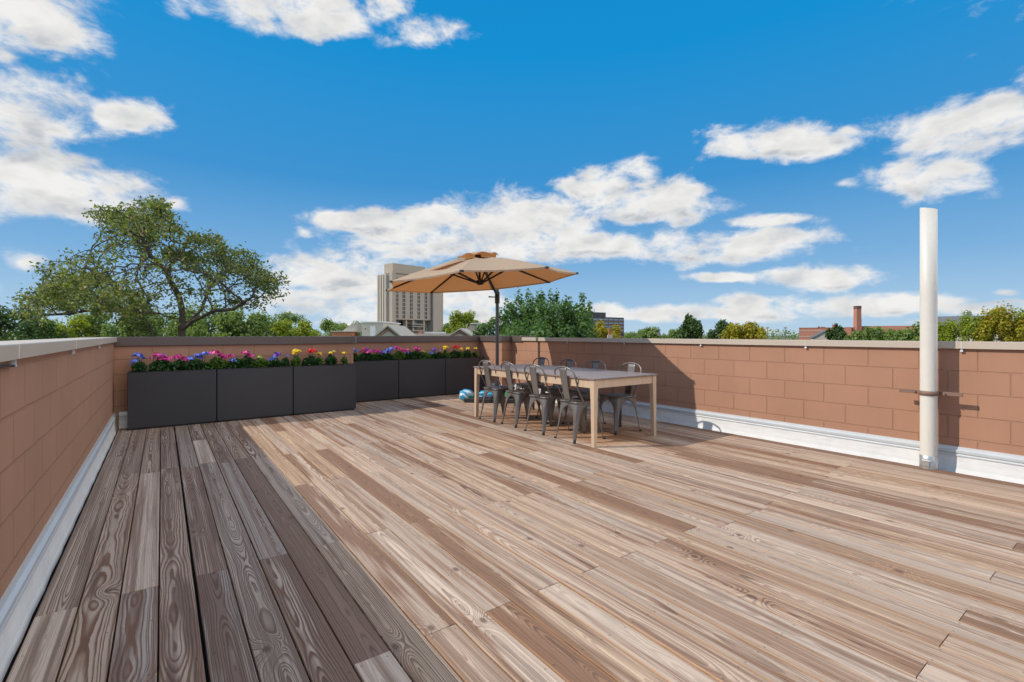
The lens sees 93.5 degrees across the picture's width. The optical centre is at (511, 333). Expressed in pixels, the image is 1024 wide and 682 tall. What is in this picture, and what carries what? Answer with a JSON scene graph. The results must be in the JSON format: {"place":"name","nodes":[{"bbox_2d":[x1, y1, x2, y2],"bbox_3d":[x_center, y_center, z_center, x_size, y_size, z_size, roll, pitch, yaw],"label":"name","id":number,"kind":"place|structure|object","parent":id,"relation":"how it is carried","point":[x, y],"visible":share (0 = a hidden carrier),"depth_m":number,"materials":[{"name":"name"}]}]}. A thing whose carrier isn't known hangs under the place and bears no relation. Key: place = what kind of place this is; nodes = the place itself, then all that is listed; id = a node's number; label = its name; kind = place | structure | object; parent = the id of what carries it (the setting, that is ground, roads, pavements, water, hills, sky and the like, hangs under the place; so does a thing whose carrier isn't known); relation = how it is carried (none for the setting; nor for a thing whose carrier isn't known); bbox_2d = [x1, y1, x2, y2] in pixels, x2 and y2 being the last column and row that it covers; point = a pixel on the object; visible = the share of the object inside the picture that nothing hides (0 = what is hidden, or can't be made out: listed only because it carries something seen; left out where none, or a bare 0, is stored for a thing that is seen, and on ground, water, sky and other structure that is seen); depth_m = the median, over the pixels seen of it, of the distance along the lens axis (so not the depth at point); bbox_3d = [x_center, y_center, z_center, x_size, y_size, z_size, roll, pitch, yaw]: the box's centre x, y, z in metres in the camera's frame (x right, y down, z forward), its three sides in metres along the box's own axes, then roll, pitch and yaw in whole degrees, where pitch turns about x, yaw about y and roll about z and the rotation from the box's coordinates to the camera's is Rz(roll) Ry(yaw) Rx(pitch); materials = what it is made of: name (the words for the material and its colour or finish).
{"place":"outdoors","nodes":[
{"label":"outdoors","id":0,"kind":"place"},
{"bbox_2d":[332,321,400,335],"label":"cream house","id":1,"kind":"structure","parent":0,"point":[369,328],"depth_m":48.00,"materials":[{"name":"paint"}]},
{"bbox_2d":[370,326,374,335],"bbox_3d":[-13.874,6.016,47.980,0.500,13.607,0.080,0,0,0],"label":"door","id":2,"kind":"structure","parent":1,"relation":"in","point":[372,328],"depth_m":47.93,"materials":[{"name":"white paint"}]},
{"bbox_2d":[374,325,415,335],"bbox_3d":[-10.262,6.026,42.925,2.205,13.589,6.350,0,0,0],"label":"gabled house","id":3,"kind":"structure","parent":0,"point":[392,330],"depth_m":40.08,"materials":[{"name":"beige paint"}]},
{"bbox_2d":[1,338,796,340],"bbox_3d":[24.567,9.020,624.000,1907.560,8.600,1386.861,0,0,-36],"label":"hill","id":4,"kind":"structure","parent":0,"point":[766,339],"depth_m":483.52,"materials":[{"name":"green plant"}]},
{"bbox_2d":[27,329,798,339],"bbox_3d":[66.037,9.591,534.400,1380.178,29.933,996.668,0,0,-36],"label":"woods","id":5,"kind":"object","parent":4,"relation":"on","point":[788,332],"visible":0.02,"depth_m":435.81,"materials":[{"name":"green plant"}]},
{"bbox_2d":[377,263,442,333],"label":"concrete tower","id":6,"kind":"structure","parent":0,"point":[415,312],"depth_m":176.02,"materials":[{"name":"beige concrete"}]},
{"bbox_2d":[413,331,449,335],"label":"flat roof building","id":7,"kind":"structure","parent":0,"point":[431,334],"depth_m":55.00,"materials":[{"name":"concrete"}]},
{"bbox_2d":[448,328,473,335],"bbox_3d":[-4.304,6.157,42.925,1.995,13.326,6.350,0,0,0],"label":"gabled house","id":8,"kind":"structure","parent":0,"point":[461,332],"depth_m":40.02,"materials":[{"name":"beige paint"}]},
{"bbox_2d":[467,323,488,335],"bbox_3d":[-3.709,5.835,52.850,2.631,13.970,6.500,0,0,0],"label":"cream house","id":9,"kind":"structure","parent":0,"point":[471,327],"depth_m":50.20,"materials":[{"name":"paint"}]},
{"bbox_2d":[479,391,512,397],"bbox_3d":[-0.242,1.084,8.699,0.849,0.118,0.328,0,0,8],"label":"plastic bag","id":10,"kind":"object","parent":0,"point":[488,395],"visible":0.14,"depth_m":8.60,"materials":[{"name":"blue plastic"}]},
{"bbox_2d":[213,335,798,337],"bbox_3d":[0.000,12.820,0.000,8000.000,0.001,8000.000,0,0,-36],"label":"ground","id":11,"kind":"structure","parent":0,"point":[721,336],"depth_m":2517.71,"materials":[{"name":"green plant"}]},
{"bbox_2d":[0,302,44,340],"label":"leafy tree","id":12,"kind":"object","parent":11,"relation":"on","point":[25,331],"visible":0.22,"depth_m":50.16,"materials":[{"name":"green plant"}]},
{"bbox_2d":[13,315,68,338],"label":"leafy tree","id":13,"kind":"object","parent":11,"relation":"on","point":[49,332],"visible":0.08,"depth_m":54.86,"materials":[{"name":"green plant"}]},
{"bbox_2d":[39,314,98,338],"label":"leafy tree","id":14,"kind":"object","parent":11,"relation":"on","point":[81,322],"visible":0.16,"depth_m":79.57,"materials":[{"name":"green plant"}]},
{"bbox_2d":[68,312,119,336],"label":"leafy tree","id":15,"kind":"object","parent":11,"relation":"on","point":[99,321],"visible":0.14,"depth_m":82.76,"materials":[{"name":"green plant"}]},
{"bbox_2d":[2,428,209,681],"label":"apartment building","id":16,"kind":"structure","parent":11,"relation":"on","point":[43,595],"depth_m":2.47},
{"bbox_2d":[0,337,117,681],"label":"parapet wall","id":17,"kind":"structure","parent":16,"relation":"on","point":[58,426],"depth_m":2.48,"materials":[{"name":"brown brick"}]},
{"bbox_2d":[81,336,355,433],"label":"parapet wall","id":18,"kind":"structure","parent":16,"relation":"on","point":[264,347],"depth_m":6.84,"materials":[{"name":"brown brick"}]},
{"bbox_2d":[353,336,479,356],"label":"parapet wall","id":19,"kind":"structure","parent":16,"relation":"on","point":[427,344],"depth_m":9.56,"materials":[{"name":"brown brick"}]},
{"bbox_2d":[479,336,534,386],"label":"corner pier","id":20,"kind":"structure","parent":16,"relation":"on","point":[488,348],"depth_m":9.88,"materials":[{"name":"brown concrete"}]},
{"bbox_2d":[6,394,1023,681],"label":"deck","id":21,"kind":"structure","parent":16,"relation":"on","point":[442,538],"depth_m":2.61,"materials":[{"name":"brown wood"}]},
{"bbox_2d":[127,369,215,429],"bbox_3d":[-4.530,0.852,6.449,0.959,0.736,0.260,0,0,-36],"label":"planter","id":22,"kind":"object","parent":21,"relation":"on","point":[159,399],"visible":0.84,"depth_m":6.32,"materials":[{"name":"metal"}]},
{"bbox_2d":[129,353,147,371],"bbox_3d":[-4.832,0.373,6.233,0.207,0.271,0.209,0,0,-36],"label":"flower plant","id":23,"kind":"object","parent":22,"relation":"on","point":[138,366],"visible":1,"depth_m":6.20,"materials":[{"name":"green plant"}]},
{"bbox_2d":[148,352,172,370],"bbox_3d":[-4.634,0.373,6.369,0.288,0.274,0.226,0,0,-36],"label":"flower plant","id":24,"kind":"object","parent":22,"relation":"on","point":[161,362],"visible":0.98,"depth_m":6.32,"materials":[{"name":"green plant"}]},
{"bbox_2d":[166,354,189,370],"bbox_3d":[-4.483,0.393,6.483,0.297,0.253,0.217,0,0,-36],"label":"flower plant","id":25,"kind":"object","parent":22,"relation":"in","point":[178,364],"visible":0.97,"depth_m":6.44,"materials":[{"name":"green plant"}]},
{"bbox_2d":[184,352,209,369],"bbox_3d":[-4.324,0.375,6.599,0.318,0.271,0.222,0,0,-36],"label":"flower plant","id":26,"kind":"object","parent":22,"relation":"in","point":[195,364],"visible":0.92,"depth_m":6.56,"materials":[{"name":"green plant"}]},
{"bbox_2d":[206,350,234,368],"bbox_3d":[-4.096,0.367,6.763,0.348,0.287,0.220,0,0,-36],"label":"flower plant","id":27,"kind":"object","parent":22,"relation":"in","point":[216,363],"visible":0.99,"depth_m":6.71,"materials":[{"name":"green plant"}]},
{"bbox_2d":[216,366,292,421],"bbox_3d":[-3.743,0.852,7.021,0.970,0.736,0.260,0,0,-36],"label":"planter","id":28,"kind":"object","parent":21,"relation":"on","point":[244,393],"visible":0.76,"depth_m":6.89,"materials":[{"name":"metal"}]},
{"bbox_2d":[227,358,247,368],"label":"flower plant","id":29,"kind":"object","parent":28,"relation":"in","point":[233,363],"visible":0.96,"depth_m":6.82,"materials":[{"name":"green plant"}]},
{"bbox_2d":[238,350,257,367],"bbox_3d":[-3.826,0.368,6.961,0.291,0.276,0.225,0,0,-36],"label":"flower plant","id":30,"kind":"object","parent":28,"relation":"in","point":[248,359],"visible":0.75,"depth_m":6.92,"materials":[{"name":"green plant"}]},
{"bbox_2d":[250,356,269,367],"bbox_3d":[-3.694,0.408,7.058,0.292,0.191,0.216,0,0,-36],"label":"flower plant","id":31,"kind":"object","parent":28,"relation":"on","point":[262,362],"visible":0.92,"depth_m":7.01,"materials":[{"name":"green plant"}]},
{"bbox_2d":[269,352,282,366],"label":"flower plant","id":32,"kind":"object","parent":28,"relation":"on","point":[274,361],"visible":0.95,"depth_m":7.13,"materials":[{"name":"green plant"}]},
{"bbox_2d":[281,355,289,366],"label":"flower plant","id":33,"kind":"object","parent":28,"relation":"on","point":[285,361],"visible":0.98,"depth_m":7.22,"materials":[{"name":"green plant"}]},
{"bbox_2d":[290,363,355,414],"bbox_3d":[-2.966,0.852,7.586,0.937,0.736,0.260,0,0,-36],"label":"planter","id":34,"kind":"object","parent":21,"relation":"on","point":[323,388],"visible":0.83,"depth_m":7.46,"materials":[{"name":"metal"}]},
{"bbox_2d":[291,349,301,365],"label":"flower plant","id":35,"kind":"object","parent":34,"relation":"on","point":[296,360],"visible":1,"depth_m":7.30,"materials":[{"name":"green plant"}]},
{"bbox_2d":[302,348,320,365],"bbox_3d":[-3.111,0.367,7.476,0.284,0.293,0.224,0,0,-36],"label":"flower plant","id":36,"kind":"object","parent":34,"relation":"on","point":[310,359],"visible":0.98,"depth_m":7.44,"materials":[{"name":"green plant"}]},
{"bbox_2d":[316,352,324,364],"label":"flower plant","id":37,"kind":"object","parent":34,"relation":"in","point":[320,357],"visible":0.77,"depth_m":7.52,"materials":[{"name":"green plant"}]},
{"bbox_2d":[324,350,337,364],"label":"flower plant","id":38,"kind":"object","parent":34,"relation":"on","point":[330,359],"visible":1,"depth_m":7.61,"materials":[{"name":"green plant"}]},
{"bbox_2d":[341,351,347,363],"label":"flower plant","id":39,"kind":"object","parent":34,"relation":"on","point":[344,360],"visible":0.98,"depth_m":7.74,"materials":[{"name":"green plant"}]},
{"bbox_2d":[353,360,398,402],"bbox_3d":[-2.567,0.852,8.841,0.917,0.736,0.260,0,0,-36],"label":"planter","id":40,"kind":"object","parent":21,"relation":"on","point":[376,380],"visible":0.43,"depth_m":8.77,"materials":[{"name":"metal"}]},
{"bbox_2d":[353,348,359,360],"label":"flower plant","id":41,"kind":"object","parent":40,"relation":"on","point":[356,357],"visible":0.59,"depth_m":8.61,"materials":[{"name":"green plant"}]},
{"bbox_2d":[359,347,374,360],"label":"flower plant","id":42,"kind":"object","parent":40,"relation":"on","point":[366,355],"visible":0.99,"depth_m":8.74,"materials":[{"name":"green plant"}]},
{"bbox_2d":[370,348,384,360],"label":"flower plant","id":43,"kind":"object","parent":40,"relation":"on","point":[377,356],"visible":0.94,"depth_m":8.85,"materials":[{"name":"green plant"}]},
{"bbox_2d":[380,347,394,359],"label":"flower plant","id":44,"kind":"object","parent":40,"relation":"in","point":[387,355],"visible":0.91,"depth_m":8.95,"materials":[{"name":"green plant"}]},
{"bbox_2d":[395,358,444,398],"bbox_3d":[-1.798,0.852,9.399,0.967,0.736,0.260,0,0,-36],"label":"planter","id":45,"kind":"object","parent":21,"relation":"on","point":[421,378],"visible":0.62,"depth_m":9.28,"materials":[{"name":"metal"}]},
{"bbox_2d":[393,346,409,359],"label":"flower plant","id":46,"kind":"object","parent":45,"relation":"in","point":[399,355],"visible":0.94,"depth_m":9.11,"materials":[{"name":"green plant"}]},
{"bbox_2d":[405,351,417,359],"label":"flower plant","id":47,"kind":"object","parent":45,"relation":"in","point":[408,355],"visible":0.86,"depth_m":9.22,"materials":[{"name":"green plant"}]},
{"bbox_2d":[411,346,423,358],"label":"flower plant","id":48,"kind":"object","parent":45,"relation":"on","point":[417,349],"visible":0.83,"depth_m":9.30,"materials":[{"name":"green plant"}]},
{"bbox_2d":[418,350,430,358],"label":"flower plant","id":49,"kind":"object","parent":45,"relation":"in","point":[427,355],"visible":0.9,"depth_m":9.40,"materials":[{"name":"green plant"}]},
{"bbox_2d":[429,348,438,358],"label":"flower plant","id":50,"kind":"object","parent":45,"relation":"on","point":[433,355],"visible":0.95,"depth_m":9.52,"materials":[{"name":"green plant"}]},
{"bbox_2d":[443,357,484,394],"bbox_3d":[-1.024,0.852,9.962,0.932,0.736,0.260,0,0,-36],"label":"planter","id":51,"kind":"object","parent":21,"relation":"on","point":[459,374],"visible":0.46,"depth_m":9.79,"materials":[{"name":"metal"}]},
{"bbox_2d":[442,345,449,357],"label":"flower plant","id":52,"kind":"object","parent":51,"relation":"on","point":[445,353],"visible":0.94,"depth_m":9.70,"materials":[{"name":"green plant"}]},
{"bbox_2d":[450,345,461,357],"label":"flower plant","id":53,"kind":"object","parent":51,"relation":"in","point":[454,354],"visible":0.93,"depth_m":9.81,"materials":[{"name":"green plant"}]},
{"bbox_2d":[457,348,463,357],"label":"flower plant","id":54,"kind":"object","parent":51,"relation":"in","point":[460,349],"visible":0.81,"depth_m":9.87,"materials":[{"name":"green plant"}]},
{"bbox_2d":[462,346,471,357],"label":"flower plant","id":55,"kind":"object","parent":51,"relation":"on","point":[467,353],"visible":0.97,"depth_m":9.98,"materials":[{"name":"green plant"}]},
{"bbox_2d":[472,347,478,356],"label":"flower plant","id":56,"kind":"object","parent":51,"relation":"on","point":[475,354],"visible":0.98,"depth_m":10.13,"materials":[{"name":"green plant"}]},
{"bbox_2d":[459,389,473,400],"bbox_3d":[-0.828,1.113,8.790,0.268,0.210,0.385,0,0,0],"label":"plastic bag","id":57,"kind":"object","parent":21,"relation":"on","point":[465,393],"visible":0.77,"depth_m":8.66,"materials":[{"name":"blue plastic"}]},
{"bbox_2d":[385,251,578,403],"bbox_3d":[-0.501,-0.030,7.561,3.087,2.498,3.140,0,0,-36],"label":"cantilever parasol","id":58,"kind":"object","parent":21,"relation":"on","point":[479,271],"visible":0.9,"depth_m":7.81,"materials":[{"name":"beige fabric"}]},
{"bbox_2d":[479,360,519,421],"bbox_3d":[-0.193,0.792,6.956,0.496,0.854,0.391,0,0,-39],"label":"metal chair","id":59,"kind":"object","parent":21,"relation":"on","point":[498,393],"visible":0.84,"depth_m":6.82,"materials":[{"name":"grey paint"}]},
{"bbox_2d":[500,362,541,427],"bbox_3d":[0.131,0.792,6.531,0.496,0.854,0.391,0,0,-33],"label":"metal chair","id":60,"kind":"object","parent":21,"relation":"on","point":[520,396],"visible":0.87,"depth_m":6.42,"materials":[{"name":"grey paint"}]},
{"bbox_2d":[511,357,548,411],"bbox_3d":[0.296,0.792,7.511,0.496,0.854,0.391,0,0,-39],"label":"metal chair","id":61,"kind":"object","parent":21,"relation":"on","point":[540,384],"visible":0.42,"depth_m":7.51,"materials":[{"name":"grey paint"}]},
{"bbox_2d":[524,364,570,434],"bbox_3d":[0.438,0.792,6.074,0.496,0.854,0.391,0,0,-38],"label":"metal chair","id":62,"kind":"object","parent":21,"relation":"on","point":[546,400],"visible":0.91,"depth_m":5.95,"materials":[{"name":"grey paint"}]},
{"bbox_2d":[535,359,575,417],"bbox_3d":[0.650,0.792,7.024,0.496,0.854,0.391,0,0,-32],"label":"metal chair","id":63,"kind":"object","parent":21,"relation":"on","point":[554,389],"visible":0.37,"depth_m":7.01,"materials":[{"name":"grey paint"}]},
{"bbox_2d":[473,364,657,447],"bbox_3d":[0.588,0.849,6.457,1.079,0.742,2.469,0,0,-36],"label":"dining table","id":64,"kind":"object","parent":21,"relation":"on","point":[593,380],"visible":0.81,"depth_m":5.75,"materials":[{"name":"beige wood"}]},
{"bbox_2d":[554,366,605,443],"bbox_3d":[0.780,0.792,5.625,0.496,0.854,0.391,0,0,-32],"label":"metal chair","id":65,"kind":"object","parent":21,"relation":"on","point":[578,405],"visible":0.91,"depth_m":5.51,"materials":[{"name":"grey paint"}]},
{"bbox_2d":[562,360,605,423],"bbox_3d":[0.990,0.792,6.556,0.496,0.854,0.391,0,0,-40],"label":"metal chair","id":66,"kind":"object","parent":21,"relation":"on","point":[585,393],"visible":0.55,"depth_m":6.53,"materials":[{"name":"grey paint"}]},
{"bbox_2d":[597,362,641,434],"bbox_3d":[1.348,0.792,6.098,0.496,0.854,0.391,0,0,-33],"label":"metal chair","id":67,"kind":"object","parent":21,"relation":"on","point":[617,400],"visible":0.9,"depth_m":6.04,"materials":[{"name":"grey paint"}]},
{"bbox_2d":[899,208,962,469],"bbox_3d":[3.821,0.046,4.403,0.237,2.408,0.397,0,0,-7],"label":"vent pipe","id":68,"kind":"object","parent":21,"relation":"on","point":[928,392],"visible":0.97,"depth_m":4.33,"materials":[{"name":"metal"}]},
{"bbox_2d":[511,337,1023,483],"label":"parapet wall","id":69,"kind":"structure","parent":16,"relation":"on","point":[844,396],"depth_m":5.17,"materials":[{"name":"brown brick"}]},
{"bbox_2d":[100,316,162,336],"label":"leafy tree","id":70,"kind":"object","parent":11,"relation":"on","point":[125,330],"visible":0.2,"depth_m":72.91,"materials":[{"name":"green plant"}]},
{"bbox_2d":[6,194,290,336],"bbox_3d":[-20.366,2.364,26.967,12.706,21.043,20.335,0,0,-36],"label":"spreading elm","id":71,"kind":"object","parent":11,"relation":"on","point":[74,288],"visible":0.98,"depth_m":24.90,"materials":[{"name":"green plant"}]},
{"bbox_2d":[145,307,178,336],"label":"leafy tree","id":72,"kind":"object","parent":11,"relation":"on","point":[155,325],"visible":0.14,"depth_m":89.04,"materials":[{"name":"green plant"}]},
{"bbox_2d":[158,301,241,336],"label":"leafy tree","id":73,"kind":"object","parent":11,"relation":"on","point":[201,327],"visible":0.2,"depth_m":77.80,"materials":[{"name":"green plant"}]},
{"bbox_2d":[213,307,270,336],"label":"leafy tree","id":74,"kind":"object","parent":11,"relation":"on","point":[233,323],"visible":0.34,"depth_m":68.80,"materials":[{"name":"green plant"}]},
{"bbox_2d":[261,310,306,335],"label":"leafy tree","id":75,"kind":"object","parent":11,"relation":"on","point":[288,316],"visible":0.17,"depth_m":98.95,"materials":[{"name":"green plant"}]},
{"bbox_2d":[269,317,320,335],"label":"leafy tree","id":76,"kind":"object","parent":11,"relation":"on","point":[304,329],"visible":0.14,"depth_m":73.46,"materials":[{"name":"green plant"}]},
{"bbox_2d":[311,318,347,335],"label":"leafy tree","id":77,"kind":"object","parent":11,"relation":"on","point":[329,327],"visible":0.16,"depth_m":93.70,"materials":[{"name":"green plant"}]},
{"bbox_2d":[334,321,361,335],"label":"leafy tree","id":78,"kind":"object","parent":11,"relation":"on","point":[359,333],"visible":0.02,"depth_m":120.02,"materials":[{"name":"green plant"}]},
{"bbox_2d":[436,323,450,333],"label":"leafy tree","id":79,"kind":"object","parent":11,"relation":"on","point":[445,326],"visible":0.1,"depth_m":124.37,"materials":[{"name":"green plant"}]},
{"bbox_2d":[445,310,480,333],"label":"leafy tree","id":80,"kind":"object","parent":11,"relation":"on","point":[459,320],"visible":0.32,"depth_m":108.28,"materials":[{"name":"green plant"}]},
{"bbox_2d":[470,287,598,337],"bbox_3d":[1.841,4.929,30.774,8.694,15.783,14.731,0,0,21],"label":"maple tree","id":81,"kind":"object","parent":11,"relation":"on","point":[559,320],"visible":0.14,"depth_m":28.84,"materials":[{"name":"green plant"}]},
{"bbox_2d":[593,319,622,337],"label":"leafy tree","id":82,"kind":"object","parent":11,"relation":"on","point":[603,330],"visible":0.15,"depth_m":79.82,"materials":[{"name":"yellow plant"}]},
{"bbox_2d":[607,329,612,337],"bbox_3d":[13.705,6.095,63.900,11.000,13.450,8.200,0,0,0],"label":"chimney stack","id":83,"kind":"object","parent":11,"relation":"on","point":[609,335],"visible":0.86,"depth_m":59.92,"materials":[{"name":"stone"}]},
{"bbox_2d":[624,331,637,337],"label":"leafy tree","id":84,"kind":"object","parent":11,"relation":"on","point":[629,335],"visible":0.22,"depth_m":199.19,"materials":[{"name":"green plant"}]},
{"bbox_2d":[632,326,671,338],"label":"leafy tree","id":85,"kind":"object","parent":11,"relation":"on","point":[649,332],"visible":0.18,"depth_m":118.10,"materials":[{"name":"green plant"}]},
{"bbox_2d":[667,328,679,338],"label":"leafy tree","id":86,"kind":"object","parent":11,"relation":"on","point":[672,333],"visible":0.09,"depth_m":138.80,"materials":[{"name":"green plant"}]},
{"bbox_2d":[675,313,703,338],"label":"leafy tree","id":87,"kind":"object","parent":11,"relation":"on","point":[691,327],"visible":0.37,"depth_m":88.85,"materials":[{"name":"green plant"}]},
{"bbox_2d":[705,319,738,338],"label":"leafy tree","id":88,"kind":"object","parent":11,"relation":"on","point":[719,328],"visible":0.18,"depth_m":109.24,"materials":[{"name":"green plant"}]},
{"bbox_2d":[717,321,767,339],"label":"leafy tree","id":89,"kind":"object","parent":11,"relation":"on","point":[751,330],"visible":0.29,"depth_m":83.62,"materials":[{"name":"yellow plant"}]},
{"bbox_2d":[825,323,847,339],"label":"leafy tree","id":90,"kind":"object","parent":11,"relation":"on","point":[836,332],"visible":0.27,"depth_m":99.45,"materials":[{"name":"green plant"}]},
{"bbox_2d":[799,325,912,339],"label":"brick factory","id":91,"kind":"structure","parent":11,"relation":"on","point":[805,333],"depth_m":146.67,"materials":[{"name":"brick"}]},
{"bbox_2d":[853,306,861,330],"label":"factory chimney","id":92,"kind":"object","parent":91,"relation":"attached to","point":[857,321],"visible":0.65,"depth_m":141.32,"materials":[{"name":"red brick"}]},
{"bbox_2d":[843,326,879,340],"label":"leafy tree","id":93,"kind":"object","parent":11,"relation":"on","point":[866,334],"visible":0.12,"depth_m":74.20,"materials":[{"name":"green plant"}]},
{"bbox_2d":[870,326,909,340],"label":"leafy tree","id":94,"kind":"object","parent":11,"relation":"on","point":[889,335],"visible":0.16,"depth_m":74.13,"materials":[{"name":"green plant"}]},
{"bbox_2d":[895,321,919,340],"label":"leafy tree","id":95,"kind":"object","parent":11,"relation":"on","point":[911,334],"visible":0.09,"depth_m":71.05,"materials":[{"name":"green plant"}]},
{"bbox_2d":[917,318,959,340],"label":"leafy tree","id":96,"kind":"object","parent":11,"relation":"on","point":[951,329],"visible":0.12,"depth_m":49.81,"materials":[{"name":"green plant"}]},
{"bbox_2d":[942,310,994,341],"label":"leafy tree","id":97,"kind":"object","parent":11,"relation":"on","point":[967,330],"visible":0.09,"depth_m":47.91,"materials":[{"name":"green plant"}]},
{"bbox_2d":[938,311,1011,341],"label":"grey roofed hall","id":98,"kind":"structure","parent":11,"relation":"on","point":[942,319],"depth_m":132.33,"materials":[{"name":"concrete"}]},
{"bbox_2d":[973,300,1023,341],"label":"leafy tree","id":99,"kind":"object","parent":11,"relation":"on","point":[997,321],"visible":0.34,"depth_m":45.76,"materials":[{"name":"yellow plant"}]},
{"bbox_2d":[1004,307,1023,341],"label":"leafy tree","id":100,"kind":"object","parent":11,"relation":"on","point":[1019,313],"visible":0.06,"depth_m":46.19,"materials":[{"name":"green plant"}]},
{"bbox_2d":[0,0,1023,335],"label":"sky","id":101,"kind":"structure","parent":0,"point":[773,164],"materials":[{"name":"blue"}]},
{"bbox_2d":[577,312,623,337],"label":"office block","id":102,"kind":"structure","parent":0,"point":[609,322],"depth_m":154.36,"materials":[{"name":"grey glass"}]},
{"bbox_2d":[809,331,827,339],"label":"grey gabled house","id":103,"kind":"structure","parent":0,"point":[820,335],"depth_m":109.55,"materials":[{"name":"concrete"}]}
]}

